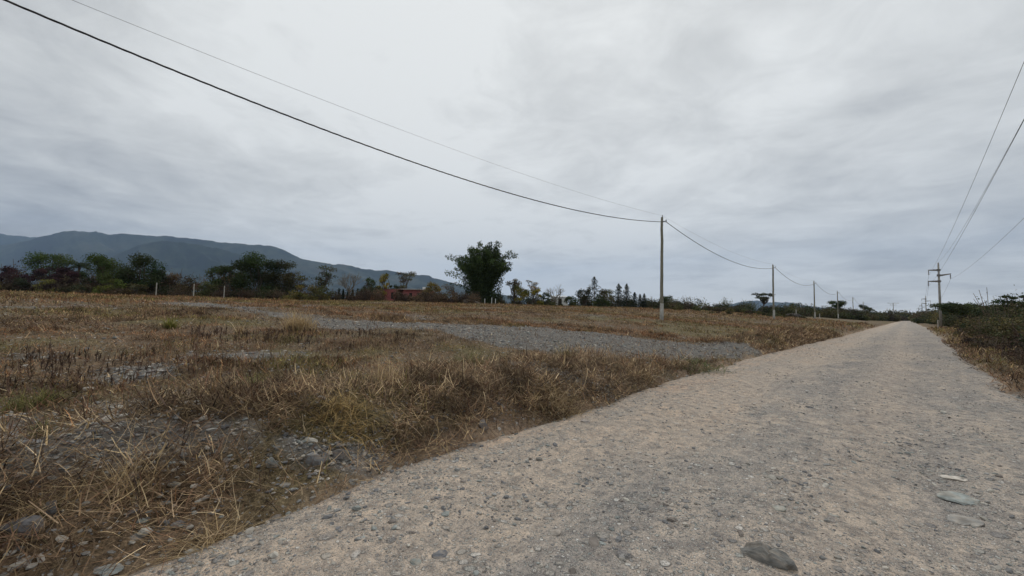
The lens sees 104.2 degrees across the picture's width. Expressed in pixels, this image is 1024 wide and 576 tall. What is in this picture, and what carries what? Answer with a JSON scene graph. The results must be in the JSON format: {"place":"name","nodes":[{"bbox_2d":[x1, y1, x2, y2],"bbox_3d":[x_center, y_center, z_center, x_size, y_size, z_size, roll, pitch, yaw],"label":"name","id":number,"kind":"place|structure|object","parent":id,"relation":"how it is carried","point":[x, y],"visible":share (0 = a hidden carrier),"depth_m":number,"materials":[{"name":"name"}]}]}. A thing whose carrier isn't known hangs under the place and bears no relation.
{"place":"outdoors","nodes":[
{"label":"outdoors","id":0,"kind":"place"},
{"bbox_2d":[0,233,36,244],"bbox_3d":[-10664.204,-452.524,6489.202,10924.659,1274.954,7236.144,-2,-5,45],"label":"hills","id":1,"kind":"structure","parent":0,"point":[7,239],"depth_m":6963.84,"materials":[{"name":"blue"}]},
{"bbox_2d":[94,241,319,297],"bbox_3d":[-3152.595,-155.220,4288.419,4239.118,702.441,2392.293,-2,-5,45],"label":"front hills","id":2,"kind":"structure","parent":0,"point":[186,259],"depth_m":4155.12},
{"bbox_2d":[0,231,529,303],"bbox_3d":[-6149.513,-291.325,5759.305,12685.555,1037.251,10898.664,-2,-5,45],"label":"hills","id":3,"kind":"structure","parent":0,"point":[77,244],"depth_m":5395.65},
{"bbox_2d":[0,289,1023,575],"bbox_3d":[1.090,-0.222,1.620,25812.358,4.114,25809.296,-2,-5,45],"label":"ground","id":4,"kind":"structure","parent":0,"point":[108,548],"depth_m":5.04,"materials":[{"name":"brown plant"}]},
{"bbox_2d":[0,265,19,288],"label":"purple shrub","id":5,"kind":"object","parent":4,"relation":"on","point":[5,269],"visible":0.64,"depth_m":59.83,"materials":[{"name":"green plant"}]},
{"bbox_2d":[6,269,36,288],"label":"purple shrub","id":6,"kind":"object","parent":4,"relation":"on","point":[11,272],"visible":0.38,"depth_m":59.48,"materials":[{"name":"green plant"}]},
{"bbox_2d":[0,515,43,537],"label":"rock","id":7,"kind":"object","parent":4,"relation":"on","point":[27,521],"visible":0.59,"depth_m":2.41,"materials":[{"name":"stone"}]},
{"bbox_2d":[10,277,33,291],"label":"bush","id":8,"kind":"object","parent":4,"relation":"on","point":[19,281],"visible":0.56,"depth_m":56.90,"materials":[{"name":"green plant"}]},
{"bbox_2d":[17,268,47,288],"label":"purple shrub","id":9,"kind":"object","parent":4,"relation":"on","point":[39,273],"visible":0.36,"depth_m":59.80,"materials":[{"name":"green plant"}]},
{"bbox_2d":[19,413,68,438],"bbox_3d":[-4.292,1.258,3.644,0.510,0.271,0.462,-2,-5,45],"label":"dry grass clump","id":10,"kind":"object","parent":4,"relation":"on","point":[46,422],"visible":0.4,"depth_m":3.64,"materials":[{"name":"brown plant"}]},
{"bbox_2d":[0,376,89,412],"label":"dry grass clump","id":11,"kind":"object","parent":4,"relation":"on","point":[21,404],"visible":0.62,"depth_m":4.26,"materials":[{"name":"brown plant"}]},
{"bbox_2d":[32,279,58,291],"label":"bush","id":12,"kind":"object","parent":4,"relation":"on","point":[45,283],"visible":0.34,"depth_m":56.37,"materials":[{"name":"green plant"}]},
{"bbox_2d":[40,500,56,515],"bbox_3d":[-3.010,1.429,2.590,0.169,0.094,0.072,-3,-10,19],"label":"rock","id":13,"kind":"object","parent":4,"relation":"on","point":[52,511],"visible":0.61,"depth_m":2.57,"materials":[{"name":"stone"}]},
{"bbox_2d":[20,251,79,281],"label":"broadleaf tree","id":14,"kind":"object","parent":4,"relation":"on","point":[57,259],"visible":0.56,"depth_m":65.46,"materials":[{"name":"green plant"}]},
{"bbox_2d":[38,266,62,289],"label":"purple shrub","id":15,"kind":"object","parent":4,"relation":"on","point":[48,268],"visible":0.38,"depth_m":59.70,"materials":[{"name":"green plant"}]},
{"bbox_2d":[50,266,80,288],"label":"purple shrub","id":16,"kind":"object","parent":4,"relation":"on","point":[70,273],"visible":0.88,"depth_m":59.79,"materials":[{"name":"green plant"}]},
{"bbox_2d":[0,461,139,549],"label":"dry grass clump","id":17,"kind":"object","parent":4,"relation":"on","point":[59,505],"visible":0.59,"depth_m":2.60,"materials":[{"name":"brown plant"}]},
{"bbox_2d":[59,261,95,282],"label":"tree","id":18,"kind":"object","parent":4,"relation":"on","point":[81,265],"visible":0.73,"depth_m":67.14,"materials":[{"name":"green plant"}]},
{"bbox_2d":[66,284,95,293],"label":"bush","id":19,"kind":"object","parent":4,"relation":"on","point":[82,291],"visible":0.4,"depth_m":57.45,"materials":[{"name":"green plant"}]},
{"bbox_2d":[77,265,100,287],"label":"broadleaf tree","id":20,"kind":"object","parent":4,"relation":"on","point":[84,275],"visible":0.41,"depth_m":64.56,"materials":[{"name":"green plant"}]},
{"bbox_2d":[81,252,125,288],"bbox_3d":[-62.440,-1.796,61.927,6.692,7.061,6.554,1,-3,-6],"label":"broadleaf tree","id":21,"kind":"object","parent":4,"relation":"on","point":[103,263],"visible":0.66,"depth_m":60.78,"materials":[{"name":"green plant"}]},
{"bbox_2d":[93,563,123,575],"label":"rock","id":22,"kind":"object","parent":4,"relation":"on","point":[119,567],"visible":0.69,"depth_m":2.37,"materials":[{"name":"stone"}]},
{"bbox_2d":[91,278,126,294],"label":"bush","id":23,"kind":"object","parent":4,"relation":"on","point":[114,283],"visible":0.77,"depth_m":57.04,"materials":[{"name":"green plant"}]},
{"bbox_2d":[48,420,206,531],"bbox_3d":[-2.748,1.336,2.878,0.942,0.591,0.859,2,-3,-8],"label":"dry grass clump","id":24,"kind":"object","parent":4,"relation":"on","point":[131,483],"visible":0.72,"depth_m":2.86,"materials":[{"name":"brown plant"}]},
{"bbox_2d":[122,283,147,294],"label":"bush","id":25,"kind":"object","parent":4,"relation":"on","point":[134,286],"visible":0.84,"depth_m":56.91,"materials":[{"name":"green plant"}]},
{"bbox_2d":[108,250,169,294],"bbox_3d":[-58.108,-1.902,62.573,6.423,7.651,7.585,-2,-5,45],"label":"broadleaf tree","id":26,"kind":"object","parent":4,"relation":"on","point":[128,274],"visible":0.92,"depth_m":61.79,"materials":[{"name":"green plant"}]},
{"bbox_2d":[148,269,171,289],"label":"broadleaf tree","id":27,"kind":"object","parent":4,"relation":"on","point":[164,271],"visible":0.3,"depth_m":64.52,"materials":[{"name":"green plant"}]},
{"bbox_2d":[153,314,180,328],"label":"dry grass clump","id":28,"kind":"object","parent":4,"relation":"on","point":[168,325],"visible":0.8,"depth_m":10.81,"materials":[{"name":"green plant"}]},
{"bbox_2d":[160,273,200,291],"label":"dry bush","id":29,"kind":"object","parent":4,"relation":"on","point":[173,277],"visible":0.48,"depth_m":65.17,"materials":[{"name":"brown plant"}]},
{"bbox_2d":[123,490,274,574],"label":"dry grass clump","id":30,"kind":"object","parent":4,"relation":"on","point":[207,532],"visible":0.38,"depth_m":2.73,"materials":[{"name":"brown plant"}]},
{"bbox_2d":[194,281,219,296],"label":"bush","id":31,"kind":"object","parent":4,"relation":"on","point":[210,287],"visible":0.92,"depth_m":56.82,"materials":[{"name":"green plant"}]},
{"bbox_2d":[0,322,415,399],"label":"dead weeds","id":32,"kind":"object","parent":4,"relation":"on","point":[108,369],"visible":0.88,"depth_m":6.39,"materials":[{"name":"brown plant"}]},
{"bbox_2d":[203,265,235,296],"bbox_3d":[-47.045,-0.866,64.087,4.355,6.008,4.674,0,-4,18],"label":"broadleaf tree","id":33,"kind":"object","parent":4,"relation":"on","point":[217,271],"visible":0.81,"depth_m":63.56,"materials":[{"name":"green plant"}]},
{"bbox_2d":[0,261,461,300],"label":"brush","id":34,"kind":"object","parent":4,"relation":"on","point":[169,290],"visible":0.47,"depth_m":59.22,"materials":[{"name":"green plant"}]},
{"bbox_2d":[220,265,246,290],"bbox_3d":[-45.202,-0.875,64.819,5.216,6.182,3.738,-2,-5,45],"label":"broadleaf tree","id":35,"kind":"object","parent":4,"relation":"on","point":[231,273],"visible":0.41,"depth_m":64.45,"materials":[{"name":"green plant"}]},
{"bbox_2d":[230,322,248,334],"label":"dry grass clump","id":36,"kind":"object","parent":4,"relation":"on","point":[240,327],"visible":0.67,"depth_m":10.66,"materials":[{"name":"brown plant"}]},
{"bbox_2d":[228,250,288,298],"bbox_3d":[-39.541,-1.665,62.480,7.899,8.013,7.582,2,-4,-20],"label":"tree","id":37,"kind":"object","parent":4,"relation":"on","point":[249,263],"visible":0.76,"depth_m":61.39,"materials":[{"name":"green plant"}]},
{"bbox_2d":[266,457,279,467],"bbox_3d":[-2.125,1.551,3.541,0.110,0.100,0.060,2,-3,-11],"label":"rock","id":38,"kind":"object","parent":4,"relation":"on","point":[272,459],"visible":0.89,"depth_m":3.52,"materials":[{"name":"stone"}]},
{"bbox_2d":[258,259,297,294],"bbox_3d":[-36.950,-1.137,63.753,5.744,7.141,6.008,-2,-5,45],"label":"tree","id":39,"kind":"object","parent":4,"relation":"on","point":[275,276],"visible":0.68,"depth_m":62.83,"materials":[{"name":"green plant"}]},
{"bbox_2d":[283,285,313,300],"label":"bush","id":40,"kind":"object","parent":4,"relation":"on","point":[295,295],"visible":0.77,"depth_m":56.56,"materials":[{"name":"green plant"}]},
{"bbox_2d":[272,307,326,332],"bbox_3d":[-6.291,0.916,11.914,1.637,0.886,1.543,1,-3,3],"label":"dry grass clump","id":41,"kind":"object","parent":4,"relation":"on","point":[296,326],"visible":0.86,"depth_m":11.83,"materials":[{"name":"beige plant"}]},
{"bbox_2d":[289,271,311,296],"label":"open tree","id":42,"kind":"object","parent":4,"relation":"on","point":[298,278],"visible":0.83,"depth_m":62.87,"materials":[{"name":"green plant"}]},
{"bbox_2d":[304,452,324,464],"bbox_3d":[-1.869,1.630,3.772,0.192,0.131,0.104,10,-7,-18],"label":"rock","id":43,"kind":"object","parent":4,"relation":"on","point":[316,457],"visible":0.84,"depth_m":3.73,"materials":[{"name":"stone"}]},
{"bbox_2d":[307,285,333,299],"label":"bush","id":44,"kind":"object","parent":4,"relation":"on","point":[315,290],"visible":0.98,"depth_m":56.79,"materials":[{"name":"green plant"}]},
{"bbox_2d":[313,264,337,288],"bbox_3d":[-29.085,-0.607,61.840,3.736,6.110,4.516,3,-4,-29],"label":"tree","id":45,"kind":"object","parent":4,"relation":"on","point":[320,282],"visible":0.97,"depth_m":61.90,"materials":[{"name":"green plant"}]},
{"bbox_2d":[332,449,344,459],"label":"rock","id":46,"kind":"object","parent":4,"relation":"on","point":[341,454],"visible":0.88,"depth_m":3.90,"materials":[{"name":"stone"}]},
{"bbox_2d":[269,384,415,473],"bbox_3d":[-1.855,1.488,4.442,1.475,0.840,1.464,-2,-5,45],"label":"dry grass clump","id":47,"kind":"object","parent":4,"relation":"on","point":[345,407],"visible":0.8,"depth_m":4.36,"materials":[{"name":"brown plant"}]},
{"bbox_2d":[337,273,363,295],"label":"bare tree","id":48,"kind":"object","parent":4,"relation":"on","point":[343,284],"visible":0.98,"depth_m":65.37,"materials":[{"name":"grey plant"}]},
{"bbox_2d":[357,277,380,297],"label":"broadleaf tree","id":49,"kind":"object","parent":4,"relation":"on","point":[371,282],"visible":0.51,"depth_m":69.53,"materials":[{"name":"green plant"}]},
{"bbox_2d":[377,273,389,294],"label":"yellow tree","id":50,"kind":"object","parent":4,"relation":"on","point":[382,279],"visible":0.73,"depth_m":73.93,"materials":[{"name":"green plant"}]},
{"bbox_2d":[344,342,425,389],"bbox_3d":[-1.970,1.164,6.149,1.303,0.757,1.410,-1,-4,36],"label":"dry grass clump","id":51,"kind":"object","parent":4,"relation":"on","point":[385,374],"visible":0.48,"depth_m":6.10,"materials":[{"name":"brown plant"}]},
{"bbox_2d":[396,271,416,291],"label":"open tree","id":52,"kind":"object","parent":4,"relation":"on","point":[409,274],"visible":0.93,"depth_m":80.38,"materials":[{"name":"green plant"}]},
{"bbox_2d":[384,287,433,300],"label":"house","id":53,"kind":"structure","parent":4,"relation":"on","point":[410,292],"depth_m":73.94,"materials":[{"name":"concrete"}]},
{"bbox_2d":[344,285,483,303],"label":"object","id":54,"kind":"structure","parent":4,"relation":"on","point":[422,296],"depth_m":62.93,"materials":[{"name":"green plant"}]},
{"bbox_2d":[419,281,448,296],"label":"yellow bush","id":55,"kind":"object","parent":4,"relation":"on","point":[434,288],"visible":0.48,"depth_m":67.59,"materials":[{"name":"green plant"}]},
{"bbox_2d":[441,284,458,300],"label":"dry bush","id":56,"kind":"object","parent":4,"relation":"on","point":[450,291],"visible":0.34,"depth_m":72.51,"materials":[{"name":"brown plant"}]},
{"bbox_2d":[444,351,492,366],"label":"dry grass clump","id":57,"kind":"object","parent":4,"relation":"on","point":[470,357],"visible":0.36,"depth_m":8.14,"materials":[{"name":"brown plant"}]},
{"bbox_2d":[445,240,517,303],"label":"bamboo grove","id":58,"kind":"object","parent":4,"relation":"on","point":[483,269],"visible":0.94,"depth_m":73.35,"materials":[{"name":"green plant"}]},
{"bbox_2d":[479,419,488,430],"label":"rock","id":59,"kind":"object","parent":4,"relation":"on","point":[483,423],"visible":0.79,"depth_m":5.20,"materials":[{"name":"stone"}]},
{"bbox_2d":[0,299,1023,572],"bbox_3d":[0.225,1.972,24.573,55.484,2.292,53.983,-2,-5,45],"label":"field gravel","id":60,"kind":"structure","parent":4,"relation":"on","point":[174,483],"depth_m":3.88,"materials":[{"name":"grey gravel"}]},
{"bbox_2d":[505,279,526,303],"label":"open tree","id":61,"kind":"object","parent":4,"relation":"on","point":[514,282],"visible":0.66,"depth_m":77.94,"materials":[{"name":"green plant"}]},
{"bbox_2d":[514,285,532,304],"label":"yellow bush","id":62,"kind":"object","parent":4,"relation":"on","point":[525,292],"visible":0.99,"depth_m":73.69,"materials":[{"name":"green plant"}]},
{"bbox_2d":[526,280,540,303],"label":"open tree","id":63,"kind":"object","parent":4,"relation":"on","point":[534,285],"visible":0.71,"depth_m":77.82,"materials":[{"name":"green plant"}]},
{"bbox_2d":[532,288,543,304],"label":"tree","id":64,"kind":"object","parent":4,"relation":"on","point":[536,292],"visible":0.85,"depth_m":74.37,"materials":[{"name":"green plant"}]},
{"bbox_2d":[539,292,551,303],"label":"dark bush","id":65,"kind":"object","parent":4,"relation":"on","point":[545,295],"visible":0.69,"depth_m":76.94,"materials":[{"name":"green plant"}]},
{"bbox_2d":[508,374,592,422],"bbox_3d":[0.749,1.824,6.354,1.897,0.860,1.795,3,-4,-30],"label":"dry grass clump","id":66,"kind":"object","parent":4,"relation":"on","point":[563,409],"visible":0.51,"depth_m":6.43,"materials":[{"name":"brown plant"}]},
{"bbox_2d":[546,285,563,304],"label":"bare tree","id":67,"kind":"object","parent":4,"relation":"on","point":[548,292],"visible":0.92,"depth_m":80.03,"materials":[{"name":"grey plant"}]},
{"bbox_2d":[551,296,567,305],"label":"shed","id":68,"kind":"structure","parent":4,"relation":"on","point":[562,299],"depth_m":85.94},
{"bbox_2d":[553,341,583,358],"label":"dry grass clump","id":69,"kind":"object","parent":4,"relation":"on","point":[564,350],"visible":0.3,"depth_m":10.34,"materials":[{"name":"brown plant"}]},
{"bbox_2d":[563,295,579,305],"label":"dark bush","id":70,"kind":"object","parent":4,"relation":"on","point":[569,299],"visible":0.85,"depth_m":78.53,"materials":[{"name":"green plant"}]},
{"bbox_2d":[575,287,591,305],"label":"broadleaf tree","id":71,"kind":"object","parent":4,"relation":"on","point":[582,296],"visible":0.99,"depth_m":83.90,"materials":[{"name":"green plant"}]},
{"bbox_2d":[585,276,603,305],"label":"conifer","id":72,"kind":"object","parent":4,"relation":"on","point":[594,284],"visible":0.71,"depth_m":85.97,"materials":[{"name":"green plant"}]},
{"bbox_2d":[591,295,612,307],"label":"dark bush","id":73,"kind":"object","parent":4,"relation":"on","point":[601,301],"visible":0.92,"depth_m":79.98,"materials":[{"name":"green plant"}]},
{"bbox_2d":[599,289,615,306],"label":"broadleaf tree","id":74,"kind":"object","parent":4,"relation":"on","point":[610,298],"visible":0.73,"depth_m":86.83,"materials":[{"name":"green plant"}]},
{"bbox_2d":[611,283,629,306],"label":"conifer","id":75,"kind":"object","parent":4,"relation":"on","point":[618,291],"visible":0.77,"depth_m":87.82,"materials":[{"name":"green plant"}]},
{"bbox_2d":[620,284,634,306],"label":"conifer","id":76,"kind":"object","parent":4,"relation":"on","point":[627,291],"visible":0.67,"depth_m":88.95,"materials":[{"name":"green plant"}]},
{"bbox_2d":[631,292,640,306],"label":"conifer","id":77,"kind":"object","parent":4,"relation":"on","point":[634,299],"visible":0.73,"depth_m":91.71,"materials":[{"name":"green plant"}]},
{"bbox_2d":[625,363,658,386],"bbox_3d":[3.066,1.997,9.140,1.265,0.771,1.399,2,-3,-17],"label":"dry grass clump","id":78,"kind":"object","parent":4,"relation":"on","point":[645,374],"visible":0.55,"depth_m":9.09,"materials":[{"name":"brown plant"}]},
{"bbox_2d":[660,215,666,320],"bbox_3d":[11.290,-1.236,29.767,0.454,8.575,0.310,-1,-4,45],"label":"utility pole","id":79,"kind":"object","parent":4,"relation":"on","point":[661,284],"visible":0.96,"depth_m":29.76,"materials":[{"name":"grey concrete"}]},
{"bbox_2d":[3,0,660,221],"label":"power cable","id":80,"kind":"object","parent":79,"relation":"attached to","point":[55,21],"visible":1,"depth_m":10.84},
{"bbox_2d":[73,0,653,213],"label":"thin wire","id":81,"kind":"object","parent":79,"relation":"attached to","point":[316,97],"visible":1,"depth_m":12.08,"materials":[{"name":"grey metal"}]},
{"bbox_2d":[666,222,771,268],"bbox_3d":[23.940,-3.297,42.375,0.042,1.400,35.404,-2,-5,44],"label":"power cable","id":82,"kind":"object","parent":79,"relation":"attached to","point":[713,252],"visible":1,"depth_m":36.67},
{"bbox_2d":[648,355,733,375],"bbox_3d":[5.718,2.241,11.228,3.589,0.766,3.673,-2,-5,45],"label":"dry grass clump","id":83,"kind":"object","parent":4,"relation":"on","point":[709,368],"visible":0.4,"depth_m":11.28,"materials":[{"name":"brown plant"}]},
{"bbox_2d":[489,293,916,321],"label":"scrub","id":84,"kind":"object","parent":4,"relation":"on","point":[826,312],"visible":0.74,"depth_m":109.54,"materials":[{"name":"green plant"}]},
{"bbox_2d":[751,292,771,311],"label":"umbrella tree","id":85,"kind":"object","parent":4,"relation":"on","point":[762,298],"visible":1,"depth_m":129.02,"materials":[{"name":"green plant"}]},
{"bbox_2d":[772,264,775,318],"bbox_3d":[36.128,0.767,54.910,0.462,8.275,0.310,-2,-5,45],"label":"utility pole","id":86,"kind":"object","parent":4,"relation":"on","point":[773,303],"visible":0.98,"depth_m":54.96,"materials":[{"name":"grey concrete"}]},
{"bbox_2d":[827,300,847,310],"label":"broadleaf tree","id":87,"kind":"object","parent":4,"relation":"on","point":[841,304],"visible":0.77,"depth_m":129.22,"materials":[{"name":"green plant"}]},
{"bbox_2d":[928,263,950,326],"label":"line pole","id":88,"kind":"object","parent":4,"relation":"on","point":[938,269],"visible":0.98,"depth_m":66.87,"materials":[{"name":"concrete"}]},
{"bbox_2d":[929,120,1023,285],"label":"power line","id":89,"kind":"object","parent":88,"relation":"attached to","point":[989,184],"visible":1,"depth_m":17.90,"materials":[{"name":"grey metal"}]},
{"bbox_2d":[930,62,1023,272],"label":"power line","id":90,"kind":"object","parent":88,"relation":"attached to","point":[989,143],"visible":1,"depth_m":18.55,"materials":[{"name":"grey metal"}]},
{"bbox_2d":[939,119,1023,261],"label":"guard wire","id":91,"kind":"object","parent":88,"relation":"attached to","point":[990,180],"visible":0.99,"depth_m":22.05,"materials":[{"name":"grey metal"}]},
{"bbox_2d":[926,301,997,319],"bbox_3d":[68.663,4.245,60.139,7.728,4.460,7.684,0,-3,16],"label":"acacia tree","id":92,"kind":"object","parent":4,"relation":"on","point":[956,308],"visible":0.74,"depth_m":59.73,"materials":[{"name":"green plant"}]},
{"bbox_2d":[908,285,1023,346],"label":"roadside thicket","id":93,"kind":"object","parent":4,"relation":"on","point":[998,324],"visible":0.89,"depth_m":40.97,"materials":[{"name":"green plant"}]},
{"bbox_2d":[968,305,1002,318],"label":"acacia tree","id":94,"kind":"object","parent":4,"relation":"on","point":[976,312],"visible":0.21,"depth_m":54.77,"materials":[{"name":"green plant"}]},
{"bbox_2d":[951,323,1023,373],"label":"dead brush","id":95,"kind":"object","parent":4,"relation":"on","point":[1001,343],"visible":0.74,"depth_m":20.75,"materials":[{"name":"brown plant"}]},
{"bbox_2d":[991,295,1023,315],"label":"acacia tree","id":96,"kind":"object","parent":4,"relation":"on","point":[1009,301],"visible":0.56,"depth_m":45.79,"materials":[{"name":"green plant"}]},
{"bbox_2d":[0,0,1023,312],"label":"sky","id":97,"kind":"structure","parent":0,"point":[840,146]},
{"bbox_2d":[129,321,1023,575],"bbox_3d":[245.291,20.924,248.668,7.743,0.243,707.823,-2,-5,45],"label":"road","id":98,"kind":"structure","parent":0,"point":[462,546],"depth_m":3.61,"materials":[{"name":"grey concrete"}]},
{"bbox_2d":[410,558,421,564],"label":"rock","id":99,"kind":"object","parent":98,"relation":"on","point":[415,561],"visible":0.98,"depth_m":2.52,"materials":[{"name":"stone"}]},
{"bbox_2d":[432,549,447,558],"bbox_3d":[-0.468,1.743,2.599,0.112,0.038,0.082,2,-3,-11],"label":"rock","id":100,"kind":"object","parent":98,"relation":"on","point":[440,553],"visible":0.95,"depth_m":2.59,"materials":[{"name":"stone"}]},
{"bbox_2d":[549,529,560,535],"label":"rock","id":101,"kind":"object","parent":98,"relation":"on","point":[555,532],"visible":1,"depth_m":2.81,"materials":[{"name":"stone"}]},
{"bbox_2d":[740,541,797,570],"bbox_3d":[1.630,1.746,2.544,0.120,0.204,0.328,5,-9,-41],"label":"rock","id":102,"kind":"object","parent":98,"relation":"on","point":[761,552],"visible":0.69,"depth_m":2.51,"materials":[{"name":"stone"}]},
{"bbox_2d":[772,506,786,511],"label":"rock","id":103,"kind":"object","parent":98,"relation":"on","point":[781,508],"visible":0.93,"depth_m":3.17,"materials":[{"name":"stone"}]},
{"bbox_2d":[939,475,967,481],"bbox_3d":[4.422,1.900,3.977,0.224,0.042,0.188,3,-9,-5],"label":"rock","id":104,"kind":"object","parent":98,"relation":"on","point":[956,478],"visible":0.96,"depth_m":3.95,"materials":[{"name":"stone"}]},
{"bbox_2d":[936,491,979,504],"bbox_3d":[3.954,1.869,3.533,0.299,0.079,0.236,1,0,1],"label":"rock","id":105,"kind":"object","parent":98,"relation":"on","point":[958,498],"visible":0.87,"depth_m":3.50,"materials":[{"name":"stone"}]},
{"bbox_2d":[945,514,984,526],"bbox_3d":[3.556,1.830,3.122,0.237,0.070,0.169,-5,-8,13],"label":"rock","id":106,"kind":"object","parent":98,"relation":"on","point":[962,520],"visible":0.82,"depth_m":3.10,"materials":[{"name":"stone"}]},
{"bbox_2d":[568,300,850,310],"bbox_3d":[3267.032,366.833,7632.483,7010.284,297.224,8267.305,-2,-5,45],"label":"hills","id":107,"kind":"structure","parent":0,"point":[767,303],"depth_m":7235.41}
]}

